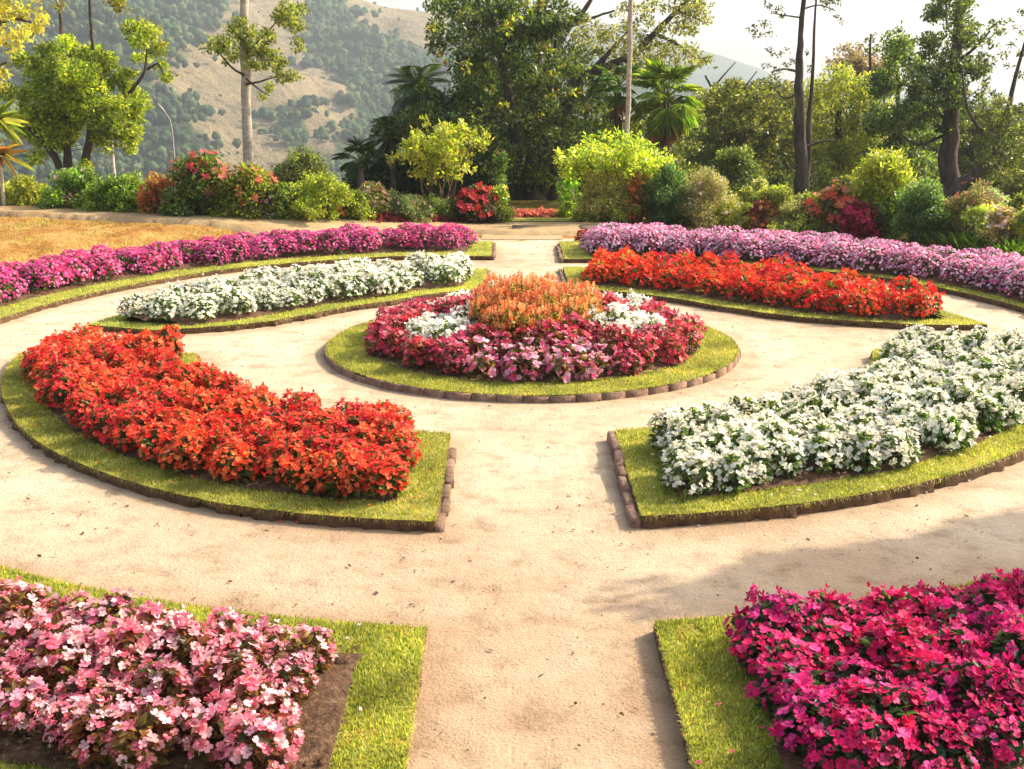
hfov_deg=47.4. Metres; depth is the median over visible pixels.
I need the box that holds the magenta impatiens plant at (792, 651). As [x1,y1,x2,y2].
[750,634,829,694]
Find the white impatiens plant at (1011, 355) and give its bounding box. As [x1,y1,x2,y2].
[1008,349,1023,363]
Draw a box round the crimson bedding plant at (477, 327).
[457,322,497,355]
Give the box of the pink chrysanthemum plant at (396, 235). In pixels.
[386,229,417,248]
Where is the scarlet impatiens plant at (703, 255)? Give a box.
[690,251,722,270]
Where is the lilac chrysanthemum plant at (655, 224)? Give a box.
[643,222,669,239]
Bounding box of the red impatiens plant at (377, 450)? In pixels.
[352,440,401,486]
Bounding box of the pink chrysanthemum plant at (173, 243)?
[163,240,192,259]
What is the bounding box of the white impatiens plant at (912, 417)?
[892,407,942,440]
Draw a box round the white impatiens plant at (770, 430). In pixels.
[747,415,801,458]
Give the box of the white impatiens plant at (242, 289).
[221,285,256,308]
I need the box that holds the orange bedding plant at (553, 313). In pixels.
[537,303,565,335]
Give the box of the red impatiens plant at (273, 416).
[249,405,288,428]
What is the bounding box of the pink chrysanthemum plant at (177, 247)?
[153,242,189,263]
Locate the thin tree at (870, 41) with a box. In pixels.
[862,32,881,76]
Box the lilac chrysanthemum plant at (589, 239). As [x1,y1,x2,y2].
[584,226,617,252]
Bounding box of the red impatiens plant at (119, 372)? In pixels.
[93,361,128,385]
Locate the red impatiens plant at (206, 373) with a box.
[194,363,232,391]
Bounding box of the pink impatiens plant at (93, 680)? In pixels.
[48,667,110,708]
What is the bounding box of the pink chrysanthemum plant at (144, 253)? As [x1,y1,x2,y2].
[125,249,165,273]
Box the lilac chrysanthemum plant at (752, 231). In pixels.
[744,228,770,237]
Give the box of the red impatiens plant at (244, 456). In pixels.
[203,431,264,484]
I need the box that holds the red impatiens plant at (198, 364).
[164,356,210,384]
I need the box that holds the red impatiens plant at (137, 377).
[118,370,153,394]
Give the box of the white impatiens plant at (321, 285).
[308,277,338,297]
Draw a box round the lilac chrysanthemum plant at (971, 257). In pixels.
[940,250,982,277]
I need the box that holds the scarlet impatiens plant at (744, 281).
[724,269,761,302]
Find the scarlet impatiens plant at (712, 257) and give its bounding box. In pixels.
[690,253,724,272]
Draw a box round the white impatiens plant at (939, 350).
[920,333,961,362]
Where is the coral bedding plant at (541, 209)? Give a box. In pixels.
[533,206,546,217]
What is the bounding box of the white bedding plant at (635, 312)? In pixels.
[628,309,654,328]
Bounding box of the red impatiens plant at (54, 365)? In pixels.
[38,352,80,397]
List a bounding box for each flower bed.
[0,240,496,323]
[0,351,456,531]
[0,563,429,768]
[89,267,490,334]
[324,310,740,402]
[556,240,1023,312]
[558,265,986,330]
[607,348,1023,528]
[652,568,1023,768]
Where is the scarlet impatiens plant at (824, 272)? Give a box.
[815,271,835,291]
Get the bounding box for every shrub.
[0,173,51,205]
[0,181,17,202]
[35,166,102,209]
[59,188,85,208]
[78,180,114,210]
[96,169,146,212]
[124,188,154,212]
[135,171,180,212]
[156,148,237,216]
[158,185,200,215]
[196,179,248,217]
[212,160,290,219]
[259,180,305,220]
[267,144,329,190]
[285,170,377,221]
[340,189,376,220]
[357,181,397,217]
[378,188,433,223]
[385,114,494,207]
[420,192,456,220]
[442,197,468,221]
[489,184,517,221]
[551,126,676,199]
[554,200,575,217]
[569,169,633,222]
[570,200,609,221]
[601,190,643,223]
[636,161,695,224]
[659,184,708,225]
[676,166,744,229]
[706,143,766,200]
[730,184,762,225]
[750,175,768,196]
[755,182,796,228]
[787,189,819,225]
[835,200,882,237]
[841,144,924,235]
[874,184,911,238]
[888,176,954,245]
[922,198,964,243]
[941,177,1002,235]
[961,201,1005,236]
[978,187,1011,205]
[1003,189,1023,215]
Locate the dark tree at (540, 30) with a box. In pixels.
[366,0,624,200]
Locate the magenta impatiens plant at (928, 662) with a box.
[888,647,993,712]
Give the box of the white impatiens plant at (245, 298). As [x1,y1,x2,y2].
[214,287,257,315]
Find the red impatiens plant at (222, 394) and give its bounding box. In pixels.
[207,382,253,424]
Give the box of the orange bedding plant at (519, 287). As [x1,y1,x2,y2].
[500,269,537,316]
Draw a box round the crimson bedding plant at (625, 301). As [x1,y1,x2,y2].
[604,293,630,310]
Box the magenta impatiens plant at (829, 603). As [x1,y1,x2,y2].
[802,583,867,638]
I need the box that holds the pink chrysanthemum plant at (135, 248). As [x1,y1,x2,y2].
[116,246,139,264]
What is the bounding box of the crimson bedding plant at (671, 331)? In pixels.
[649,322,688,356]
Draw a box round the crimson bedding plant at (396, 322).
[372,313,406,345]
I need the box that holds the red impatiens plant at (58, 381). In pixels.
[33,367,82,409]
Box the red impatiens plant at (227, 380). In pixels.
[208,371,251,394]
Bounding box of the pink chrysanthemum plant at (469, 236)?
[443,225,478,245]
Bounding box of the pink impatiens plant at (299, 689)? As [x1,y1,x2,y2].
[255,652,319,707]
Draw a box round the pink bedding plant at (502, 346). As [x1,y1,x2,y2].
[479,340,514,367]
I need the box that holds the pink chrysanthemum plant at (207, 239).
[193,236,221,257]
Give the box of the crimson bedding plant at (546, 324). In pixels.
[524,318,565,352]
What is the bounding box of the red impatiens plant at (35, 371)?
[25,352,65,386]
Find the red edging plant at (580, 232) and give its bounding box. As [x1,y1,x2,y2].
[574,229,586,241]
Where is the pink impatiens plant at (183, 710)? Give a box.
[156,694,203,749]
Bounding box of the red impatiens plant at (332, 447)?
[317,433,368,483]
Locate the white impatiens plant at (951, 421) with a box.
[916,407,979,452]
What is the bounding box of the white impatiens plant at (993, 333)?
[966,327,998,342]
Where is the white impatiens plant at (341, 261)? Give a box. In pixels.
[331,259,355,267]
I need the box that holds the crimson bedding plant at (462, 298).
[445,293,479,321]
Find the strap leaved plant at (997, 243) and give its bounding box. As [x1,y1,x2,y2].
[963,232,1018,255]
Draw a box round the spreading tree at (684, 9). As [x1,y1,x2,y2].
[426,0,717,174]
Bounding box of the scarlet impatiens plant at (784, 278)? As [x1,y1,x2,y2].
[769,270,800,295]
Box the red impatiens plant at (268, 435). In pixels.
[251,421,299,474]
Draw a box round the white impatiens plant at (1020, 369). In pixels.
[1008,363,1023,376]
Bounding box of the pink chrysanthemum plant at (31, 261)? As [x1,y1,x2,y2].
[15,259,53,280]
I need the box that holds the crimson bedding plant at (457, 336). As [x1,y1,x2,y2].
[441,331,477,354]
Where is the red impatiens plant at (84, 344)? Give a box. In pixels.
[61,335,95,357]
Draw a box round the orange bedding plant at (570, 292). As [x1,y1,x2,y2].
[552,284,585,316]
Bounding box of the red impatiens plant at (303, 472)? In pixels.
[281,448,343,496]
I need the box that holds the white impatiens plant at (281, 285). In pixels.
[261,280,293,301]
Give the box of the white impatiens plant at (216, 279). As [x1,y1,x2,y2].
[205,274,227,289]
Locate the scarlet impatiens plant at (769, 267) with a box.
[753,260,788,289]
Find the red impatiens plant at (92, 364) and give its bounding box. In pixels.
[78,358,107,375]
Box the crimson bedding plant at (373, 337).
[363,321,399,356]
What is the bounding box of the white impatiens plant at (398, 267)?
[388,259,411,279]
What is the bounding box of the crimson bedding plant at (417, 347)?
[402,339,423,360]
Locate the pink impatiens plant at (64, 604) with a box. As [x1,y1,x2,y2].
[35,589,104,631]
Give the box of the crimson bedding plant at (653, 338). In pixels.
[631,331,661,360]
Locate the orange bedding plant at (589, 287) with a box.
[570,280,605,316]
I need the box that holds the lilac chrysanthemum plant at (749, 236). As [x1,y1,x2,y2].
[726,233,759,255]
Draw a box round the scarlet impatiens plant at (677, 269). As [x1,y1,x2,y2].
[671,266,693,285]
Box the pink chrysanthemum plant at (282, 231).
[266,229,292,251]
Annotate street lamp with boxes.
[157,104,175,171]
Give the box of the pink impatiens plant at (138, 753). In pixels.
[101,693,182,768]
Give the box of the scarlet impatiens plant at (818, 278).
[799,272,827,298]
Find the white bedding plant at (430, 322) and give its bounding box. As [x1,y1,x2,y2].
[424,315,450,338]
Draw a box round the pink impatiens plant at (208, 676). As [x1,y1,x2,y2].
[190,641,260,705]
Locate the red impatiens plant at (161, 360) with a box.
[147,351,180,381]
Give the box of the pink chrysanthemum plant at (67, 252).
[57,248,97,267]
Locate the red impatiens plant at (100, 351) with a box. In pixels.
[84,337,126,363]
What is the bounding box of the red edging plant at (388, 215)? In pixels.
[376,211,403,222]
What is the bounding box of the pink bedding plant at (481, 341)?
[449,335,493,364]
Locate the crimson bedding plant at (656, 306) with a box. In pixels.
[646,301,670,322]
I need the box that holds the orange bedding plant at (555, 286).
[543,281,566,305]
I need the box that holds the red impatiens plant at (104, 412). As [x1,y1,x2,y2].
[78,402,130,440]
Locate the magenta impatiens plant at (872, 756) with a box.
[801,694,921,768]
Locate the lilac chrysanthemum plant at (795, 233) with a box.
[771,229,799,244]
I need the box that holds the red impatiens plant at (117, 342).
[99,337,135,362]
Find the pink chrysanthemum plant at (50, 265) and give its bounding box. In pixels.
[27,259,73,288]
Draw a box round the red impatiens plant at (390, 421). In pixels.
[370,409,421,457]
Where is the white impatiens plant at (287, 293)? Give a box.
[269,287,305,308]
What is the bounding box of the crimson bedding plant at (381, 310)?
[374,305,401,320]
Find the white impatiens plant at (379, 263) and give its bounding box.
[372,258,393,270]
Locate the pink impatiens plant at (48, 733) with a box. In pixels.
[30,695,93,753]
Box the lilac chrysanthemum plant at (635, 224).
[632,223,647,226]
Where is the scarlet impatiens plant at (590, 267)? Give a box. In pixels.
[579,255,617,283]
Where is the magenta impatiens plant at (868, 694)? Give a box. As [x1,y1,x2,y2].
[822,676,937,751]
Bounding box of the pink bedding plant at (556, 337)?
[539,330,571,360]
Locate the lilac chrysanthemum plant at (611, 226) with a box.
[599,222,624,242]
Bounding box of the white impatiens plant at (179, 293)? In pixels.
[153,282,185,305]
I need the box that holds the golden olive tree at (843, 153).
[793,60,895,193]
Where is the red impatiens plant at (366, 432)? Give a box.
[330,421,380,451]
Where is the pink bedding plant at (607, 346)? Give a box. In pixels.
[587,339,620,363]
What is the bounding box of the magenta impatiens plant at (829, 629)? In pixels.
[794,614,862,664]
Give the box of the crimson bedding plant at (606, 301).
[591,291,624,319]
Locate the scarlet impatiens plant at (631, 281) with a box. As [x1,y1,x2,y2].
[621,259,654,286]
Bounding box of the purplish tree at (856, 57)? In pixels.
[821,41,899,148]
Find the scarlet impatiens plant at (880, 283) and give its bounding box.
[863,278,886,298]
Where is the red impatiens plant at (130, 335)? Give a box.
[124,329,141,347]
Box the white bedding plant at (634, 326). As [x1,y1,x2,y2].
[614,314,648,341]
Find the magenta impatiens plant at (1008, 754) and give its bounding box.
[943,698,1023,767]
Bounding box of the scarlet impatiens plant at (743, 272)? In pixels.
[724,265,761,293]
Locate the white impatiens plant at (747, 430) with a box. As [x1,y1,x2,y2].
[709,416,762,456]
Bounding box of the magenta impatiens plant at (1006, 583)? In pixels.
[957,567,1023,610]
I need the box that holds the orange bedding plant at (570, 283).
[561,277,582,297]
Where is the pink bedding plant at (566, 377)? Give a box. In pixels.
[540,352,572,382]
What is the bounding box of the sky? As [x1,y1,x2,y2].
[364,0,1023,104]
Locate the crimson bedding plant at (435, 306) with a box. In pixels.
[433,299,449,319]
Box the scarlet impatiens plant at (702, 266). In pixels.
[693,264,715,281]
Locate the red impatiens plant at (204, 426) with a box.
[177,411,236,460]
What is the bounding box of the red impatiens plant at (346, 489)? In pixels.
[310,442,368,498]
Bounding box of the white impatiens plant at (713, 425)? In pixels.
[702,420,750,448]
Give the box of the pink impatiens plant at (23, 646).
[0,637,38,682]
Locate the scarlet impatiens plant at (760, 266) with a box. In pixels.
[749,258,776,274]
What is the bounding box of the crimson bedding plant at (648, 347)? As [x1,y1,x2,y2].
[625,332,656,365]
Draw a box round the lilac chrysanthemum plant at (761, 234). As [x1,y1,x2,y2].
[748,231,773,249]
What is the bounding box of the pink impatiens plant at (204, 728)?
[182,686,274,766]
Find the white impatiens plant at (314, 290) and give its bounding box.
[294,282,326,304]
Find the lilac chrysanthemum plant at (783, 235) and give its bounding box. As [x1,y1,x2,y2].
[768,231,798,255]
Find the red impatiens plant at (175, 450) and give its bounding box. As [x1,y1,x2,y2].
[157,419,218,472]
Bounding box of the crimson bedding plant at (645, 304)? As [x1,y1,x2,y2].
[631,302,650,312]
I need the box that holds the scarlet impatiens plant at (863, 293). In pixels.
[840,282,883,316]
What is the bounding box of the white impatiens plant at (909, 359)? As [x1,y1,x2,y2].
[905,354,940,367]
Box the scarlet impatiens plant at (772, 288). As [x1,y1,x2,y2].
[762,282,794,306]
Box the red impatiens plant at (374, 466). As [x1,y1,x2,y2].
[358,451,409,496]
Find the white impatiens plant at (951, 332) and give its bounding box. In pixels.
[937,325,971,349]
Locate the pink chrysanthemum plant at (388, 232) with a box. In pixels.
[379,227,402,245]
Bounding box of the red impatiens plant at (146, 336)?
[129,328,170,355]
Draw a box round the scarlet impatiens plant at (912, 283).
[887,275,920,305]
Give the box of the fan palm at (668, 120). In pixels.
[630,57,705,159]
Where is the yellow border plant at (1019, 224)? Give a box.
[1006,206,1023,242]
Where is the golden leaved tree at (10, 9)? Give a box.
[0,0,53,92]
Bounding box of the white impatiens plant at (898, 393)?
[869,382,920,416]
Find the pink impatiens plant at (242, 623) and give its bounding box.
[203,606,257,650]
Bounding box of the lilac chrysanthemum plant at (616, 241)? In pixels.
[589,229,621,253]
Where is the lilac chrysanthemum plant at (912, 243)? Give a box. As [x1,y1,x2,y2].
[898,242,929,262]
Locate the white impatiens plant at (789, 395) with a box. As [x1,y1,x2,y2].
[779,382,816,409]
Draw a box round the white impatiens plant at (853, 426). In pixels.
[831,422,888,459]
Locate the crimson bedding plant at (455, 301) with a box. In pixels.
[445,293,467,310]
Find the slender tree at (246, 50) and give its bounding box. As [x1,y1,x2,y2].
[199,0,310,167]
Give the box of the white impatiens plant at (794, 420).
[775,411,816,435]
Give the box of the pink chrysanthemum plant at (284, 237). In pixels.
[266,234,302,255]
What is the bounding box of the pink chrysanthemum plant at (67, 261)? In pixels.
[51,256,93,282]
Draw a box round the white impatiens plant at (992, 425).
[964,391,1009,432]
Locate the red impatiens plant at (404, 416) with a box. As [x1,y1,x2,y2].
[366,399,415,431]
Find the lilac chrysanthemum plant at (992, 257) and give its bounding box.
[964,254,1001,275]
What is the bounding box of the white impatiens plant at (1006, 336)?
[992,329,1019,352]
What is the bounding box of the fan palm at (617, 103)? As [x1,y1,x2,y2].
[590,62,642,185]
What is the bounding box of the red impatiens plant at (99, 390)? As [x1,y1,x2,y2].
[69,381,112,416]
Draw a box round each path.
[0,205,613,235]
[0,239,1023,768]
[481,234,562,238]
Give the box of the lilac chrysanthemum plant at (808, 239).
[788,236,821,260]
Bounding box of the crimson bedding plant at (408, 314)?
[397,309,432,332]
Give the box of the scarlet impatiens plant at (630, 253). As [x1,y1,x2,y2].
[614,249,639,274]
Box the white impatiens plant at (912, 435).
[877,415,920,458]
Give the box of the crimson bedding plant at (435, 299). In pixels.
[422,296,445,304]
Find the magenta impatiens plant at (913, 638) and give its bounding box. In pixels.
[847,609,943,672]
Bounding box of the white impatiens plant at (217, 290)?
[206,281,238,303]
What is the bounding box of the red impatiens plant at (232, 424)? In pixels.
[204,405,246,433]
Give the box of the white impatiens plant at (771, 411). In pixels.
[748,408,778,426]
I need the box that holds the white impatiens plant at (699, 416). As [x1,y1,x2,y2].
[673,402,714,438]
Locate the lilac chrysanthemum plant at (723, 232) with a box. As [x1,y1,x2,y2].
[706,225,731,250]
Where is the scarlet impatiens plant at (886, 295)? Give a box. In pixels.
[872,287,904,313]
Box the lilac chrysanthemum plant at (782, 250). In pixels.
[774,239,810,263]
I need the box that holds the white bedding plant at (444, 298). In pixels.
[442,293,459,304]
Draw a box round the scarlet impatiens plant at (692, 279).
[675,264,708,289]
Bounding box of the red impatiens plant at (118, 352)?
[100,348,137,366]
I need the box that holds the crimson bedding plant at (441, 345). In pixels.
[421,335,459,366]
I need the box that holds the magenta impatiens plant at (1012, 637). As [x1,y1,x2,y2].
[961,612,1023,681]
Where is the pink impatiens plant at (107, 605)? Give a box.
[78,587,147,636]
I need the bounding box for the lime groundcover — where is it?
[767,212,834,233]
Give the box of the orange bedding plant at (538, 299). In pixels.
[512,290,551,331]
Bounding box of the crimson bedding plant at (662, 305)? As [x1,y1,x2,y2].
[652,300,674,321]
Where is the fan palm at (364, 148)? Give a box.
[330,135,388,190]
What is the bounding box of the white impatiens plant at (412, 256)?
[404,249,428,272]
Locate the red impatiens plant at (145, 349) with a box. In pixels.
[137,343,179,363]
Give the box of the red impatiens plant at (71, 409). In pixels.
[63,389,110,429]
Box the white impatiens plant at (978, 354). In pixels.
[965,348,1004,375]
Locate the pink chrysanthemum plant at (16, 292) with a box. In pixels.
[0,274,21,302]
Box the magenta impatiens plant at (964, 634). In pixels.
[925,617,996,666]
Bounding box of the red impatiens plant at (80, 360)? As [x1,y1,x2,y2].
[63,352,97,367]
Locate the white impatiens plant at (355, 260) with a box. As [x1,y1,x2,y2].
[345,256,376,269]
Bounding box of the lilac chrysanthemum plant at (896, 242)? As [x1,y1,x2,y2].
[879,239,904,260]
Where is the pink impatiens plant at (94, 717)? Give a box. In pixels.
[57,693,127,768]
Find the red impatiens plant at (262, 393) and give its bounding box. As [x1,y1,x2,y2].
[245,382,287,414]
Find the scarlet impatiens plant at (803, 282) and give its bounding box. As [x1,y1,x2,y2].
[778,274,820,302]
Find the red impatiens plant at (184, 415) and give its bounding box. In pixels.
[155,405,206,443]
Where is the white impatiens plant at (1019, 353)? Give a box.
[1006,349,1023,373]
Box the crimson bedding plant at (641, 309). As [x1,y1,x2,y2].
[630,305,653,325]
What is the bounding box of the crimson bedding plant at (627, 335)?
[598,321,636,357]
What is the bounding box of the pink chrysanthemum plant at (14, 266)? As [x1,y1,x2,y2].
[0,260,32,283]
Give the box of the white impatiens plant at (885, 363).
[859,360,897,380]
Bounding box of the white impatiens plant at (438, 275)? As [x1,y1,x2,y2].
[429,259,466,283]
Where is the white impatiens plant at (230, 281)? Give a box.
[210,276,239,297]
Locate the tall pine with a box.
[745,0,846,195]
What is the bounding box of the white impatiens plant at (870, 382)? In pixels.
[851,374,895,408]
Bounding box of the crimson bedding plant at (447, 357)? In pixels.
[434,342,470,374]
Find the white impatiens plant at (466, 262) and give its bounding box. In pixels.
[438,254,474,280]
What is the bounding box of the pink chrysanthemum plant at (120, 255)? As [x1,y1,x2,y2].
[104,250,146,271]
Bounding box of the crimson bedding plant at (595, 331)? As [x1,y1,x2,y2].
[571,319,607,345]
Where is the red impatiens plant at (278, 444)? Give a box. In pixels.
[252,432,311,484]
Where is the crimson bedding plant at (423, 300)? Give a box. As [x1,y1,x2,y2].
[405,297,432,306]
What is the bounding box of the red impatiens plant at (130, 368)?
[121,360,149,382]
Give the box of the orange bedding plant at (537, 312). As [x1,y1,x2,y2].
[518,302,554,340]
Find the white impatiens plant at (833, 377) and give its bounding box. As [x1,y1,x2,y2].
[805,368,852,396]
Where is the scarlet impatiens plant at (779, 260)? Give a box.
[761,252,794,271]
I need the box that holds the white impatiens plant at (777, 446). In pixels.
[748,431,807,477]
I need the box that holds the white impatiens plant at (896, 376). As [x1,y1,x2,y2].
[875,365,916,388]
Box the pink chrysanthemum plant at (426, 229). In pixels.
[400,223,436,248]
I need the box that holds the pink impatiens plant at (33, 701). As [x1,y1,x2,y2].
[0,674,51,737]
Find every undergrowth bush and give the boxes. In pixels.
[341,152,411,192]
[396,148,445,196]
[424,155,499,197]
[485,164,514,199]
[547,170,596,200]
[631,150,688,191]
[656,164,704,189]
[733,162,766,182]
[748,155,814,192]
[787,155,854,195]
[846,176,858,187]
[908,157,936,189]
[934,176,993,191]
[968,169,1012,205]
[996,171,1023,206]
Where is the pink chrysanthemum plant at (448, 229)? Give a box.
[426,224,461,249]
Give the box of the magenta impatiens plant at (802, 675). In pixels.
[745,654,845,723]
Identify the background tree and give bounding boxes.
[426,106,502,195]
[448,45,543,173]
[552,109,612,177]
[632,127,689,167]
[673,122,737,166]
[739,121,794,186]
[784,88,855,187]
[903,107,982,188]
[941,101,1017,191]
[991,116,1023,174]
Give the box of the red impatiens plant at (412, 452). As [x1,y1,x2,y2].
[374,425,423,472]
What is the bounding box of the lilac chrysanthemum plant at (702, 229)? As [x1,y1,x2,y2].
[691,227,709,233]
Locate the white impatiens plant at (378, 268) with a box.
[365,265,389,282]
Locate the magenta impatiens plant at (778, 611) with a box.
[723,582,827,653]
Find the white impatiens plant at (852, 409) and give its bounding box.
[828,402,872,427]
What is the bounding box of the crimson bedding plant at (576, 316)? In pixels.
[549,312,590,342]
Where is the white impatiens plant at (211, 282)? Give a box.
[191,273,224,296]
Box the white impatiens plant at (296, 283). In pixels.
[282,273,309,296]
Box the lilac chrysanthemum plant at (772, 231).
[759,229,782,237]
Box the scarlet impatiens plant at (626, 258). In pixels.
[602,248,637,279]
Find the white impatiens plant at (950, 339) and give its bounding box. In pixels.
[930,334,961,358]
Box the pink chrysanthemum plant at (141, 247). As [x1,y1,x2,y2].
[126,245,166,262]
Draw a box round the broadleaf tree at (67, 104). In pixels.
[0,0,178,189]
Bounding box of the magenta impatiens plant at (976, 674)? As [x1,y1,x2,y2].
[919,649,1023,746]
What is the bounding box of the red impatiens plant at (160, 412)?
[139,403,184,444]
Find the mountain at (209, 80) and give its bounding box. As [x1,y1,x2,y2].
[3,0,883,191]
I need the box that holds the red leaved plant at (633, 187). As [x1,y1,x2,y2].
[618,170,654,224]
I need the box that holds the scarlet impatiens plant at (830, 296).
[815,290,850,312]
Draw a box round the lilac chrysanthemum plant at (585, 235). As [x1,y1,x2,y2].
[578,228,614,247]
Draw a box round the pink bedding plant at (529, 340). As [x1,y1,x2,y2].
[514,331,549,361]
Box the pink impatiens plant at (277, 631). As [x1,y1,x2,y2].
[247,613,293,659]
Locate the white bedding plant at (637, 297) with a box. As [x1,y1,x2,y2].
[626,288,651,309]
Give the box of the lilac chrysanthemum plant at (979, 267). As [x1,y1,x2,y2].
[963,260,998,285]
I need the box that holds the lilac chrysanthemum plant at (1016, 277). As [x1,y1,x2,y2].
[1004,268,1023,297]
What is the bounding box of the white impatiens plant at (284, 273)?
[280,263,314,287]
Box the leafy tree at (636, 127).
[540,41,710,192]
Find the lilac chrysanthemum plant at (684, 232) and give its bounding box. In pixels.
[671,231,695,249]
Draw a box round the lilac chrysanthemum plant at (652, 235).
[631,227,666,254]
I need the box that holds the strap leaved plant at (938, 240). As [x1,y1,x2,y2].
[922,231,961,246]
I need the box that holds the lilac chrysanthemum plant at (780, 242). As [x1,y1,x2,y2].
[768,237,797,257]
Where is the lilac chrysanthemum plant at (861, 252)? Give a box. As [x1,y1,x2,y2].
[851,243,893,271]
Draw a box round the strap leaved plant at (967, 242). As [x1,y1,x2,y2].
[954,230,990,252]
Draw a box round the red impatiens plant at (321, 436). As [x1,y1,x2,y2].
[288,421,338,466]
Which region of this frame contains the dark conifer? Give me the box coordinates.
[897,0,1007,197]
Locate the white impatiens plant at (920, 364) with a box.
[903,355,941,382]
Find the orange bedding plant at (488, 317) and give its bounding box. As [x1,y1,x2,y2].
[479,304,512,338]
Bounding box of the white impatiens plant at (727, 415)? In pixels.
[707,404,745,436]
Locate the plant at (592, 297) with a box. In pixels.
[584,289,605,315]
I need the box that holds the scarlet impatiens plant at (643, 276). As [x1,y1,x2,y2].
[633,258,657,280]
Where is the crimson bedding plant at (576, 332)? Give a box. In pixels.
[559,322,591,351]
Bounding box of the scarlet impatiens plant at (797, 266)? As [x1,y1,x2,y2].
[786,261,808,273]
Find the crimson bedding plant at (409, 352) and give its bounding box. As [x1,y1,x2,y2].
[402,334,437,369]
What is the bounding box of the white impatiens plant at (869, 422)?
[833,406,887,431]
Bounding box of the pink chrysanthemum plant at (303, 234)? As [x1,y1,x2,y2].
[283,229,321,254]
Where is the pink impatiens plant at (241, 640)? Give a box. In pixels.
[212,629,274,682]
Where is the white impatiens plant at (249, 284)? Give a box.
[237,279,263,300]
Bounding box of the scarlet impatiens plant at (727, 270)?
[722,265,738,276]
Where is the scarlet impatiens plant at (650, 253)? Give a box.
[639,251,661,261]
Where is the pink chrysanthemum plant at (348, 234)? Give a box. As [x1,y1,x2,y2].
[326,228,359,249]
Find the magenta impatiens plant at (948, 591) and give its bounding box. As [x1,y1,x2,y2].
[904,579,970,625]
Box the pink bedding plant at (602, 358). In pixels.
[587,351,614,376]
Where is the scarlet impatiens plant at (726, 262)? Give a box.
[715,250,741,275]
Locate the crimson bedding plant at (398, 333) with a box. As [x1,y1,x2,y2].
[385,327,412,358]
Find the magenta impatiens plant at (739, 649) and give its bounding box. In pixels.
[727,621,805,674]
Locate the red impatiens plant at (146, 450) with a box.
[133,417,184,462]
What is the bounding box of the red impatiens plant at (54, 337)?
[29,329,71,352]
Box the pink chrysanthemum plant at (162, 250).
[141,240,182,269]
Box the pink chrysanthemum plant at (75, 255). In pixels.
[59,252,99,274]
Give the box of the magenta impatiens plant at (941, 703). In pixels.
[884,676,964,738]
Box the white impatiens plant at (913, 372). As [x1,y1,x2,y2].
[888,361,928,389]
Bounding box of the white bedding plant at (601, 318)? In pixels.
[581,304,610,336]
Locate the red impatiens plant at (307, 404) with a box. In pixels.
[288,397,333,432]
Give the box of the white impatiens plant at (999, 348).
[982,340,1006,360]
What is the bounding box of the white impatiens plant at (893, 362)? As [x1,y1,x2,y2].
[874,355,916,376]
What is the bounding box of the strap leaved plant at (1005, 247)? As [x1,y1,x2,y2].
[992,237,1023,255]
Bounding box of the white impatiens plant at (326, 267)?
[308,261,329,281]
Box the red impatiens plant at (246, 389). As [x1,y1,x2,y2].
[235,382,261,403]
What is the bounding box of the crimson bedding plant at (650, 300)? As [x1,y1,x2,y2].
[642,297,662,307]
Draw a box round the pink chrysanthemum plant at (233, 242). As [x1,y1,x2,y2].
[211,235,250,260]
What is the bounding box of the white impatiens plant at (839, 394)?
[809,383,859,414]
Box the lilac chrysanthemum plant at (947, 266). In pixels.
[938,258,979,284]
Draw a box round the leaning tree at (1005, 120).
[946,8,1023,201]
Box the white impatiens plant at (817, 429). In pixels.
[793,418,844,455]
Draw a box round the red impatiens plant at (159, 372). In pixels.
[138,361,174,385]
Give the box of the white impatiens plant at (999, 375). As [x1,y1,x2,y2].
[979,366,1022,397]
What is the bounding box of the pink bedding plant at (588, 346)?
[568,337,601,368]
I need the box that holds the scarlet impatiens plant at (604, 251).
[588,248,615,275]
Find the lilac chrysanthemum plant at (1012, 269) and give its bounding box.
[995,260,1023,286]
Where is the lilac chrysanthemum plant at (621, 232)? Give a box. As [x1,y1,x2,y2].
[608,223,638,248]
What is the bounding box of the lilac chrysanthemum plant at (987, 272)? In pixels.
[973,262,1016,291]
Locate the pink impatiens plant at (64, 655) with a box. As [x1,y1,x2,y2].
[3,631,102,694]
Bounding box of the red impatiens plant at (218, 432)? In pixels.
[200,422,252,468]
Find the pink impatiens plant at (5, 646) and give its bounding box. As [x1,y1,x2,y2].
[0,621,8,655]
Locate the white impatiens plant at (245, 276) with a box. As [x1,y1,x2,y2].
[231,269,260,288]
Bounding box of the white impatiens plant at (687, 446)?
[659,436,725,480]
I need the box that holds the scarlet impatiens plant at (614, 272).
[609,261,634,283]
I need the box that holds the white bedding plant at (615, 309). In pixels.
[594,301,634,331]
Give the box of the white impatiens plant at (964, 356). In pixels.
[938,348,984,368]
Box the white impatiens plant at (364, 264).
[355,262,372,276]
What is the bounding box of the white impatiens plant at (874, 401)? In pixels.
[849,395,892,422]
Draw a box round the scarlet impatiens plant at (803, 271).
[786,265,812,280]
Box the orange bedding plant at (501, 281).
[492,273,522,296]
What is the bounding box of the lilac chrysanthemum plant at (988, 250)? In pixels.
[972,247,1003,264]
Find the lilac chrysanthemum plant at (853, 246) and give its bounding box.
[831,242,868,264]
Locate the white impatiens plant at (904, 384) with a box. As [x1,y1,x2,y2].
[891,381,925,406]
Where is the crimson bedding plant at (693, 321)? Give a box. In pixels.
[681,312,706,343]
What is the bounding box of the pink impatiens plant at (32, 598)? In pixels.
[0,576,55,636]
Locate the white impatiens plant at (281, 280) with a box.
[278,275,297,287]
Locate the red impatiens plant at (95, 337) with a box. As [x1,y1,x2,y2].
[69,331,98,349]

